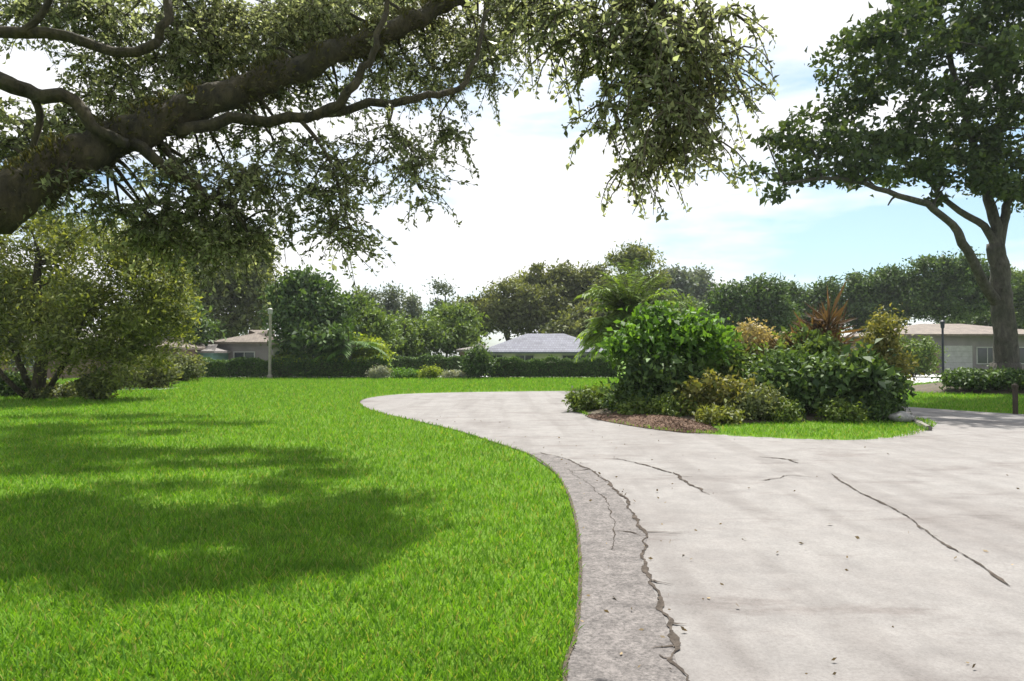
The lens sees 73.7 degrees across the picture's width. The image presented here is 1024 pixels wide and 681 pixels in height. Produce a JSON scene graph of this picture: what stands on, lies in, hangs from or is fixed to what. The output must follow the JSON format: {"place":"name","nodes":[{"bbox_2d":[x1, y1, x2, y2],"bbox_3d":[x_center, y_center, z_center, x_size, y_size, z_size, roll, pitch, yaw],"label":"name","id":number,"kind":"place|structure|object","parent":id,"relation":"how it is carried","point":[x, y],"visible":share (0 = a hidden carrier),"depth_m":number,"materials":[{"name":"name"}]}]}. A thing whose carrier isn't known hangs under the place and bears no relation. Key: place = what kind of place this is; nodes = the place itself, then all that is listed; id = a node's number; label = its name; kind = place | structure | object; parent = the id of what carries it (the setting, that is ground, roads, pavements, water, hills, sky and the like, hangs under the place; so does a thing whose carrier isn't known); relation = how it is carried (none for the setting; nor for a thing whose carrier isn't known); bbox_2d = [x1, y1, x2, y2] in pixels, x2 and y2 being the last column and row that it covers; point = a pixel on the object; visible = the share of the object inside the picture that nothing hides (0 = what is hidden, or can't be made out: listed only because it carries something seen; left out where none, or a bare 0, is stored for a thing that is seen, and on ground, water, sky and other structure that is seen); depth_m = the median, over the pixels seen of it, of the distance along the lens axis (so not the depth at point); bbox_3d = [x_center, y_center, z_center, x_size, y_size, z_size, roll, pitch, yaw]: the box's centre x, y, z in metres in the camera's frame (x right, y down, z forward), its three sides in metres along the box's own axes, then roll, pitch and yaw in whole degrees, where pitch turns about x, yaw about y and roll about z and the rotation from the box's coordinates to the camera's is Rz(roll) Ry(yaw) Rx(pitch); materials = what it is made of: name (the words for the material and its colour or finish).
{"place":"outdoors","nodes":[
{"label":"outdoors","id":0,"kind":"place"},
{"bbox_2d":[208,330,283,363],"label":"house","id":1,"kind":"structure","parent":0,"point":[248,346],"depth_m":56.00,"materials":[{"name":"paint"}]},
{"bbox_2d":[233,351,254,363],"bbox_3d":[-21.945,1.480,55.945,1.780,1.180,0.067,0,-1,0],"label":"window","id":2,"kind":"structure","parent":1,"relation":"in","point":[249,354],"depth_m":55.96,"materials":[{"name":"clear glass"}]},
{"bbox_2d":[0,358,1023,680],"bbox_3d":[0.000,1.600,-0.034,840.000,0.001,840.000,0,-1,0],"label":"ground","id":3,"kind":"structure","parent":0,"point":[356,542],"depth_m":6.02,"materials":[{"name":"green plant"}]},
{"bbox_2d":[0,365,48,396],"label":"shrub","id":4,"kind":"object","parent":3,"relation":"on","point":[6,389],"visible":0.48,"depth_m":25.70,"materials":[{"name":"green plant"}]},
{"bbox_2d":[20,377,81,399],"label":"shrub","id":5,"kind":"object","parent":3,"relation":"on","point":[64,391],"visible":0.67,"depth_m":24.58,"materials":[{"name":"green plant"}]},
{"bbox_2d":[14,267,92,325],"bbox_3d":[-35.285,-1.534,49.906,9.633,8.668,8.321,1,-2,-42],"label":"broadleaf tree","id":6,"kind":"object","parent":3,"relation":"on","point":[48,288],"visible":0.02,"depth_m":48.84,"materials":[{"name":"green plant"}]},
{"bbox_2d":[0,326,124,379],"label":"house","id":7,"kind":"structure","parent":3,"relation":"on","point":[49,374],"depth_m":43.99,"materials":[{"name":"grey"}]},
{"bbox_2d":[8,347,34,366],"bbox_3d":[-31.556,1.077,43.951,1.680,1.280,0.067,0,-1,0],"label":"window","id":8,"kind":"structure","parent":7,"relation":"in","point":[26,347],"depth_m":43.95,"materials":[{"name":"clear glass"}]},
{"bbox_2d":[68,367,128,400],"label":"shrub","id":9,"kind":"object","parent":3,"relation":"on","point":[84,391],"visible":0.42,"depth_m":23.70,"materials":[{"name":"green plant"}]},
{"bbox_2d":[0,183,211,399],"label":"weeping tree","id":10,"kind":"object","parent":3,"relation":"on","point":[23,319],"visible":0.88,"depth_m":23.92,"materials":[{"name":"green plant"}]},
{"bbox_2d":[110,350,186,387],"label":"shrub","id":11,"kind":"object","parent":3,"relation":"on","point":[161,379],"visible":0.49,"depth_m":32.49,"materials":[{"name":"green plant"}]},
{"bbox_2d":[95,289,226,345],"bbox_3d":[-28.486,-0.835,55.466,10.900,7.500,9.087,0,-1,0],"label":"broadleaf tree","id":12,"kind":"object","parent":3,"relation":"on","point":[203,335],"visible":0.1,"depth_m":54.45,"materials":[{"name":"green plant"}]},
{"bbox_2d":[131,336,206,361],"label":"house","id":13,"kind":"structure","parent":3,"relation":"on","point":[199,347],"depth_m":51.09,"materials":[{"name":"beige"}]},
{"bbox_2d":[167,348,210,381],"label":"shrub","id":14,"kind":"object","parent":3,"relation":"on","point":[191,371],"visible":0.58,"depth_m":39.77,"materials":[{"name":"green plant"}]},
{"bbox_2d":[196,344,231,369],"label":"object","id":15,"kind":"structure","parent":3,"relation":"on","point":[213,351],"depth_m":53.75,"materials":[{"name":"grey"}]},
{"bbox_2d":[162,217,288,342],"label":"broadleaf tree","id":16,"kind":"object","parent":3,"relation":"on","point":[238,318],"visible":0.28,"depth_m":66.83,"materials":[{"name":"green plant"}]},
{"bbox_2d":[200,356,275,378],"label":"hedge","id":17,"kind":"object","parent":3,"relation":"on","point":[236,367],"visible":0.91,"depth_m":46.03,"materials":[{"name":"green plant"}]},
{"bbox_2d":[267,308,272,378],"bbox_3d":[-16.097,0.223,45.405,0.380,4.770,0.380,0,-1,0],"label":"street lamp","id":18,"kind":"object","parent":3,"relation":"on","point":[270,312],"visible":0.92,"depth_m":45.32,"materials":[{"name":"grey metal"}]},
{"bbox_2d":[271,349,313,376],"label":"shrub","id":19,"kind":"object","parent":3,"relation":"on","point":[283,353],"visible":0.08,"depth_m":48.43,"materials":[{"name":"green plant"}]},
{"bbox_2d":[253,264,370,358],"bbox_3d":[-14.252,-1.435,49.217,9.032,8.416,7.464,-1,-1,33],"label":"broadleaf tree","id":20,"kind":"object","parent":3,"relation":"on","point":[308,313],"visible":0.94,"depth_m":48.27,"materials":[{"name":"green plant"}]},
{"bbox_2d":[271,354,391,378],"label":"hedge","id":21,"kind":"object","parent":3,"relation":"on","point":[300,367],"visible":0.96,"depth_m":46.24,"materials":[{"name":"green plant"}]},
{"bbox_2d":[311,317,387,362],"bbox_3d":[-11.320,0.550,47.225,4.898,4.205,4.821,-1,-1,24],"label":"palm tree","id":22,"kind":"object","parent":3,"relation":"on","point":[348,349],"visible":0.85,"depth_m":46.39,"materials":[{"name":"green plant"}]},
{"bbox_2d":[338,329,397,368],"bbox_3d":[-11.031,0.905,49.398,5.451,3.609,3.760,0,-1,0],"label":"palm tree","id":23,"kind":"object","parent":3,"relation":"on","point":[373,352],"visible":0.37,"depth_m":48.61,"materials":[{"name":"green plant"}]},
{"bbox_2d":[350,283,392,317],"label":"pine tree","id":24,"kind":"object","parent":3,"relation":"on","point":[378,296],"visible":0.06,"depth_m":77.66,"materials":[{"name":"plant"}]},
{"bbox_2d":[334,287,413,354],"bbox_3d":[-12.523,-0.741,55.557,8.563,7.420,7.366,0,-1,-14],"label":"broadleaf tree","id":25,"kind":"object","parent":3,"relation":"on","point":[379,324],"visible":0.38,"depth_m":54.70,"materials":[{"name":"green plant"}]},
{"bbox_2d":[366,364,393,378],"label":"shrub","id":26,"kind":"object","parent":3,"relation":"on","point":[380,372],"visible":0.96,"depth_m":44.76,"materials":[{"name":"grey plant"}]},
{"bbox_2d":[0,0,779,310],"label":"oak tree","id":27,"kind":"object","parent":3,"relation":"on","point":[48,168],"visible":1,"depth_m":8.71,"materials":[{"name":"green plant"}]},
{"bbox_2d":[375,280,411,367],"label":"pine tree","id":28,"kind":"object","parent":3,"relation":"on","point":[393,304],"visible":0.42,"depth_m":79.72,"materials":[{"name":"plant"}]},
{"bbox_2d":[387,367,419,378],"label":"shrub","id":29,"kind":"object","parent":3,"relation":"on","point":[404,372],"visible":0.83,"depth_m":45.20,"materials":[{"name":"green plant"}]},
{"bbox_2d":[399,290,423,326],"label":"pine tree","id":30,"kind":"object","parent":3,"relation":"on","point":[412,307],"visible":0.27,"depth_m":81.44,"materials":[{"name":"plant"}]},
{"bbox_2d":[389,353,466,375],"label":"hedge","id":31,"kind":"object","parent":3,"relation":"on","point":[420,361],"visible":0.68,"depth_m":52.53,"materials":[{"name":"green plant"}]},
{"bbox_2d":[415,364,442,378],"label":"shrub","id":32,"kind":"object","parent":3,"relation":"on","point":[429,372],"visible":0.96,"depth_m":44.73,"materials":[{"name":"green plant"}]},
{"bbox_2d":[386,297,488,357],"bbox_3d":[-8.112,-0.523,61.195,12.152,7.106,9.181,0,-1,0],"label":"broadleaf tree","id":33,"kind":"object","parent":3,"relation":"on","point":[448,328],"visible":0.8,"depth_m":60.16,"materials":[{"name":"green plant"}]},
{"bbox_2d":[414,274,461,357],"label":"wispy tree","id":34,"kind":"object","parent":3,"relation":"on","point":[443,287],"visible":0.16,"depth_m":69.82,"materials":[{"name":"green plant"}]},
{"bbox_2d":[438,369,468,378],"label":"shrub","id":35,"kind":"object","parent":3,"relation":"on","point":[452,373],"visible":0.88,"depth_m":45.19,"materials":[{"name":"grey plant"}]},
{"bbox_2d":[360,391,582,680],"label":"soil edge","id":36,"kind":"object","parent":3,"relation":"on","point":[577,613],"visible":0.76,"depth_m":4.66,"materials":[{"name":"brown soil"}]},
{"bbox_2d":[456,344,486,364],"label":"house","id":37,"kind":"structure","parent":3,"relation":"on","point":[461,350],"depth_m":57.99,"materials":[{"name":"grey"}]},
{"bbox_2d":[457,341,502,378],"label":"shrub","id":38,"kind":"object","parent":3,"relation":"on","point":[476,356],"visible":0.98,"depth_m":45.03,"materials":[{"name":"green plant"}]},
{"bbox_2d":[453,275,575,340],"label":"broadleaf tree","id":39,"kind":"object","parent":3,"relation":"on","point":[519,310],"visible":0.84,"depth_m":76.32,"materials":[{"name":"green plant"}]},
{"bbox_2d":[487,355,622,378],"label":"hedge","id":40,"kind":"object","parent":3,"relation":"on","point":[597,367],"visible":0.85,"depth_m":46.04,"materials":[{"name":"green plant"}]},
{"bbox_2d":[510,257,619,314],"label":"broadleaf tree","id":41,"kind":"object","parent":3,"relation":"on","point":[572,277],"visible":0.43,"depth_m":80.77,"materials":[{"name":"green plant"}]},
{"bbox_2d":[538,297,616,345],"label":"broadleaf tree","id":42,"kind":"object","parent":3,"relation":"on","point":[571,324],"visible":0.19,"depth_m":71.10,"materials":[{"name":"green plant"}]},
{"bbox_2d":[581,237,676,309],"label":"broadleaf tree","id":43,"kind":"object","parent":3,"relation":"on","point":[631,253],"visible":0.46,"depth_m":73.18,"materials":[{"name":"green plant"}]},
{"bbox_2d":[574,258,684,378],"bbox_3d":[5.596,-0.779,31.403,5.642,6.190,5.694,0,-1,0],"label":"palm tree","id":44,"kind":"object","parent":3,"relation":"on","point":[590,338],"visible":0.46,"depth_m":31.07,"materials":[{"name":"green plant"}]},
{"bbox_2d":[652,263,705,305],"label":"broadleaf tree","id":45,"kind":"object","parent":3,"relation":"on","point":[682,282],"visible":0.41,"depth_m":118.41,"materials":[{"name":"green plant"}]},
{"bbox_2d":[661,292,704,315],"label":"broadleaf tree","id":46,"kind":"object","parent":3,"relation":"on","point":[685,303],"visible":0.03,"depth_m":73.43,"materials":[{"name":"green plant"}]},
{"bbox_2d":[680,262,731,306],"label":"broadleaf tree","id":47,"kind":"object","parent":3,"relation":"on","point":[703,278],"visible":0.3,"depth_m":123.33,"materials":[{"name":"green plant"}]},
{"bbox_2d":[689,272,803,336],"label":"broadleaf tree","id":48,"kind":"object","parent":3,"relation":"on","point":[741,301],"visible":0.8,"depth_m":68.63,"materials":[{"name":"green plant"}]},
{"bbox_2d":[772,275,851,335],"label":"broadleaf tree","id":49,"kind":"object","parent":3,"relation":"on","point":[815,296],"visible":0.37,"depth_m":78.71,"materials":[{"name":"green plant"}]},
{"bbox_2d":[831,262,918,333],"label":"broadleaf tree","id":50,"kind":"object","parent":3,"relation":"on","point":[868,294],"visible":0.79,"depth_m":76.73,"materials":[{"name":"green plant"}]},
{"bbox_2d":[731,0,1023,372],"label":"oak tree","id":51,"kind":"object","parent":3,"relation":"on","point":[984,163],"visible":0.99,"depth_m":28.49,"materials":[{"name":"green plant"}]},
{"bbox_2d":[897,334,949,376],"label":"shrub","id":52,"kind":"object","parent":3,"relation":"on","point":[927,349],"visible":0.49,"depth_m":49.28,"materials":[{"name":"green plant"}]},
{"bbox_2d":[840,324,1023,373],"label":"house","id":53,"kind":"structure","parent":3,"relation":"on","point":[968,345],"depth_m":58.00,"materials":[{"name":"paint"}]},
{"bbox_2d":[927,352,938,373],"bbox_3d":[35.746,1.772,57.914,1.000,2.100,0.117,0,-1,0],"label":"door","id":54,"kind":"structure","parent":53,"relation":"in","point":[937,371],"depth_m":57.90,"materials":[{"name":"metal"}]},
{"bbox_2d":[941,346,972,372],"bbox_3d":[37.769,1.632,57.947,2.600,2.380,0.057,0,-1,0],"label":"garage door","id":55,"kind":"structure","parent":53,"relation":"in","point":[957,353],"depth_m":57.92,"materials":[{"name":"white metal"}]},
{"bbox_2d":[976,347,992,363],"bbox_3d":[40.354,1.272,57.950,1.880,1.480,0.067,0,-1,0],"label":"window","id":56,"kind":"structure","parent":53,"relation":"in","point":[984,355],"depth_m":57.95,"materials":[{"name":"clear glass"}]},
{"bbox_2d":[1019,347,1023,363],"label":"window","id":57,"kind":"structure","parent":53,"relation":"in","point":[1021,349],"depth_m":57.96,"materials":[{"name":"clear glass"}]},
{"bbox_2d":[940,320,944,380],"bbox_3d":[21.142,0.671,33.493,0.228,3.370,0.228,0,-1,0],"label":"lamp post","id":58,"kind":"object","parent":3,"relation":"on","point":[942,323],"visible":0.67,"depth_m":33.46,"materials":[{"name":"metal"}]},
{"bbox_2d":[883,246,1023,323],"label":"broadleaf tree","id":59,"kind":"object","parent":3,"relation":"on","point":[947,286],"visible":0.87,"depth_m":74.62,"materials":[{"name":"green plant"}]},
{"bbox_2d":[910,382,1023,394],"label":"mulch mound","id":60,"kind":"object","parent":3,"relation":"on","point":[930,387],"visible":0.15,"depth_m":28.48,"materials":[{"name":"soil"}]},
{"bbox_2d":[929,363,1009,391],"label":"shrub","id":61,"kind":"object","parent":60,"relation":"on","point":[971,379],"visible":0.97,"depth_m":27.68,"materials":[{"name":"green plant"}]},
{"bbox_2d":[970,362,1023,392],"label":"shrub","id":62,"kind":"object","parent":60,"relation":"on","point":[1017,376],"visible":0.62,"depth_m":27.41,"materials":[{"name":"green plant"}]},
{"bbox_2d":[932,310,1023,328],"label":"broadleaf tree","id":63,"kind":"object","parent":3,"relation":"on","point":[986,321],"visible":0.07,"depth_m":83.27,"materials":[{"name":"green plant"}]},
{"bbox_2d":[987,266,1023,328],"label":"broadleaf tree","id":64,"kind":"object","parent":3,"relation":"on","point":[1019,302],"visible":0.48,"depth_m":77.17,"materials":[{"name":"green plant"}]},
{"bbox_2d":[1011,383,1018,413],"bbox_3d":[13.549,1.588,18.380,0.120,0.900,0.120,0,-1,0],"label":"wooden post","id":65,"kind":"object","parent":3,"relation":"on","point":[1015,386],"visible":0.86,"depth_m":18.34,"materials":[{"name":"brown wood"}]},
{"bbox_2d":[0,0,1023,356],"label":"sky","id":66,"kind":"structure","parent":0,"point":[525,207],"materials":[{"name":"white"}]},
{"bbox_2d":[486,334,609,362],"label":"house","id":67,"kind":"structure","parent":0,"point":[533,346],"depth_m":60.58,"materials":[{"name":"beige paint"}]},
{"bbox_2d":[515,354,533,362],"bbox_3d":[1.125,1.739,59.940,1.680,1.030,0.067,0,-1,0],"label":"window","id":68,"kind":"structure","parent":67,"relation":"in","point":[525,356],"depth_m":59.95,"materials":[{"name":"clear glass"}]},
{"bbox_2d":[562,354,590,360],"bbox_3d":[5.652,1.739,59.940,2.580,1.030,0.067,0,-1,0],"label":"window","id":69,"kind":"structure","parent":67,"relation":"in","point":[571,356],"depth_m":59.95,"materials":[{"name":"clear glass"}]},
{"bbox_2d":[360,391,1023,680],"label":"road","id":70,"kind":"structure","parent":0,"point":[811,606],"depth_m":6.05,"materials":[{"name":"concrete"}]},
{"bbox_2d":[530,453,685,680],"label":"gutter","id":71,"kind":"object","parent":70,"relation":"on","point":[604,639],"visible":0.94,"depth_m":4.45,"materials":[{"name":"grey concrete"}]},
{"bbox_2d":[566,468,615,552],"bbox_3d":[0.896,1.743,7.556,0.326,0.001,4.166,0,-1,0],"label":"road crack","id":72,"kind":"object","parent":71,"relation":"on","point":[610,516],"visible":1,"depth_m":6.84,"materials":[{"name":"grey concrete"}]},
{"bbox_2d":[540,452,689,680],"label":"road crack","id":73,"kind":"object","parent":71,"relation":"on","point":[674,638],"visible":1,"depth_m":4.44,"materials":[{"name":"grey concrete"}]},
{"bbox_2d":[605,458,708,493],"bbox_3d":[2.031,1.778,9.182,0.508,0.001,2.861,0,-1,-19],"label":"road crack","id":74,"kind":"object","parent":70,"relation":"on","point":[679,476],"visible":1,"depth_m":8.89,"materials":[{"name":"grey concrete"}]},
{"bbox_2d":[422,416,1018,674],"bbox_3d":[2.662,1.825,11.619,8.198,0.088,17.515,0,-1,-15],"label":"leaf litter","id":75,"kind":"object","parent":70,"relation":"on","point":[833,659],"visible":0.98,"depth_m":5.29,"materials":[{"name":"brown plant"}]},
{"bbox_2d":[832,474,1009,585],"bbox_3d":[3.885,1.729,6.897,0.145,0.001,4.525,0,-1,10],"label":"road crack","id":76,"kind":"object","parent":70,"relation":"on","point":[991,572],"visible":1,"depth_m":5.80,"materials":[{"name":"grey concrete"}]},
{"bbox_2d":[912,418,931,430],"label":"kerb","id":77,"kind":"structure","parent":70,"relation":"on","point":[915,421],"depth_m":14.86,"materials":[{"name":"concrete"}]},
{"bbox_2d":[584,413,916,439],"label":"island turf","id":78,"kind":"structure","parent":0,"point":[785,423],"depth_m":14.09,"materials":[{"name":"green plant"}]},
{"bbox_2d":[584,412,718,432],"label":"mulch","id":79,"kind":"object","parent":78,"relation":"on","point":[645,419],"visible":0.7,"depth_m":15.40,"materials":[{"name":"brown wood"}]},
{"bbox_2d":[607,394,652,415],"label":"shrub","id":80,"kind":"object","parent":79,"relation":"on","point":[636,407],"visible":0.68,"depth_m":16.68,"materials":[{"name":"green plant"}]},
{"bbox_2d":[580,407,873,424],"bbox_3d":[5.440,1.857,19.271,7.226,0.240,7.843,0,-1,-14],"label":"island bed","id":81,"kind":"object","parent":78,"relation":"on","point":[809,416],"visible":0.05,"depth_m":16.30,"materials":[{"name":"soil"}]},
{"bbox_2d":[561,381,613,411],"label":"ground cover shrub","id":82,"kind":"object","parent":81,"relation":"on","point":[586,399],"visible":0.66,"depth_m":19.00,"materials":[{"name":"green plant"}]},
{"bbox_2d":[599,382,629,411],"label":"shrub","id":83,"kind":"object","parent":81,"relation":"on","point":[613,400],"visible":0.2,"depth_m":18.19,"materials":[{"name":"green plant"}]},
{"bbox_2d":[596,343,717,408],"bbox_3d":[3.739,1.111,17.529,3.029,2.126,2.215,0,-1,0],"label":"shrub","id":84,"kind":"object","parent":81,"relation":"on","point":[658,372],"visible":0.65,"depth_m":17.25,"materials":[{"name":"green plant"}]},
{"bbox_2d":[591,300,743,388],"bbox_3d":[4.305,0.461,18.547,4.061,3.206,3.166,1,-1,-29],"label":"shrub","id":85,"kind":"object","parent":81,"relation":"on","point":[655,329],"visible":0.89,"depth_m":17.95,"materials":[{"name":"green plant"}]},
{"bbox_2d":[641,387,701,416],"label":"shrub","id":86,"kind":"object","parent":81,"relation":"on","point":[670,406],"visible":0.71,"depth_m":16.27,"materials":[{"name":"green plant"}]},
{"bbox_2d":[670,366,767,414],"bbox_3d":[5.067,1.311,16.721,2.418,1.413,2.086,0,-1,0],"label":"golden shrub","id":87,"kind":"object","parent":81,"relation":"on","point":[711,391],"visible":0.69,"depth_m":16.23,"materials":[{"name":"green plant"}]},
{"bbox_2d":[692,399,752,425],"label":"shrub","id":88,"kind":"object","parent":81,"relation":"on","point":[714,415],"visible":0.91,"depth_m":15.21,"materials":[{"name":"green plant"}]},
{"bbox_2d":[709,311,768,383],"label":"shrub","id":89,"kind":"object","parent":81,"relation":"on","point":[723,370],"visible":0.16,"depth_m":18.53,"materials":[{"name":"green plant"}]},
{"bbox_2d":[722,379,789,421],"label":"shrub","id":90,"kind":"object","parent":81,"relation":"on","point":[755,407],"visible":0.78,"depth_m":15.79,"materials":[{"name":"green plant"}]},
{"bbox_2d":[732,317,791,356],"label":"buff shrub","id":91,"kind":"object","parent":81,"relation":"on","point":[759,334],"visible":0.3,"depth_m":19.27,"materials":[{"name":"yellow plant"}]},
{"bbox_2d":[761,395,804,422],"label":"shrub","id":92,"kind":"object","parent":81,"relation":"on","point":[789,413],"visible":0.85,"depth_m":15.71,"materials":[{"name":"green plant"}]},
{"bbox_2d":[737,346,842,418],"bbox_3d":[7.089,1.169,17.265,2.693,2.064,2.402,1,-1,-23],"label":"shrub","id":93,"kind":"object","parent":81,"relation":"on","point":[776,370],"visible":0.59,"depth_m":16.79,"materials":[{"name":"green plant"}]},
{"bbox_2d":[762,325,820,358],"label":"red leaved plant","id":94,"kind":"object","parent":81,"relation":"on","point":[789,341],"visible":0.1,"depth_m":18.86,"materials":[{"name":"green plant"}]},
{"bbox_2d":[747,312,853,366],"bbox_3d":[7.989,0.619,18.839,3.262,2.884,2.803,0,-1,0],"label":"shrub","id":95,"kind":"object","parent":81,"relation":"on","point":[815,344],"visible":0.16,"depth_m":18.47,"materials":[{"name":"green plant"}]},
{"bbox_2d":[788,278,864,356],"bbox_3d":[8.855,0.139,19.281,2.269,3.745,2.659,0,-1,0],"label":"red leaved plant","id":96,"kind":"object","parent":81,"relation":"on","point":[820,320],"visible":0.45,"depth_m":18.87,"materials":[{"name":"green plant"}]},
{"bbox_2d":[812,393,872,423],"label":"shrub","id":97,"kind":"object","parent":81,"relation":"on","point":[839,410],"visible":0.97,"depth_m":15.71,"materials":[{"name":"green plant"}]},
{"bbox_2d":[793,338,916,415],"bbox_3d":[8.402,1.072,17.022,2.942,2.278,2.797,-1,-1,31],"label":"shrub","id":98,"kind":"object","parent":81,"relation":"on","point":[875,373],"visible":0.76,"depth_m":16.40,"materials":[{"name":"green plant"}]},
{"bbox_2d":[859,388,912,421],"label":"shrub","id":99,"kind":"object","parent":81,"relation":"on","point":[888,407],"visible":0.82,"depth_m":16.05,"materials":[{"name":"green plant"}]},
{"bbox_2d":[846,302,927,384],"bbox_3d":[9.540,0.511,17.542,1.977,3.024,1.822,-1,-1,32],"label":"upright shrub","id":100,"kind":"object","parent":81,"relation":"on","point":[885,331],"visible":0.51,"depth_m":17.30,"materials":[{"name":"green plant"}]},
{"bbox_2d":[888,411,913,421],"bbox_3d":[9.034,1.757,15.867,0.519,0.236,0.438,0,-1,0],"label":"stone","id":101,"kind":"object","parent":78,"relation":"on","point":[905,416],"visible":0.93,"depth_m":15.71,"materials":[{"name":"grey stone"}]},
{"bbox_2d":[907,374,940,383],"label":"driveway","id":102,"kind":"structure","parent":0,"point":[924,379],"depth_m":46.12,"materials":[{"name":"white concrete"}]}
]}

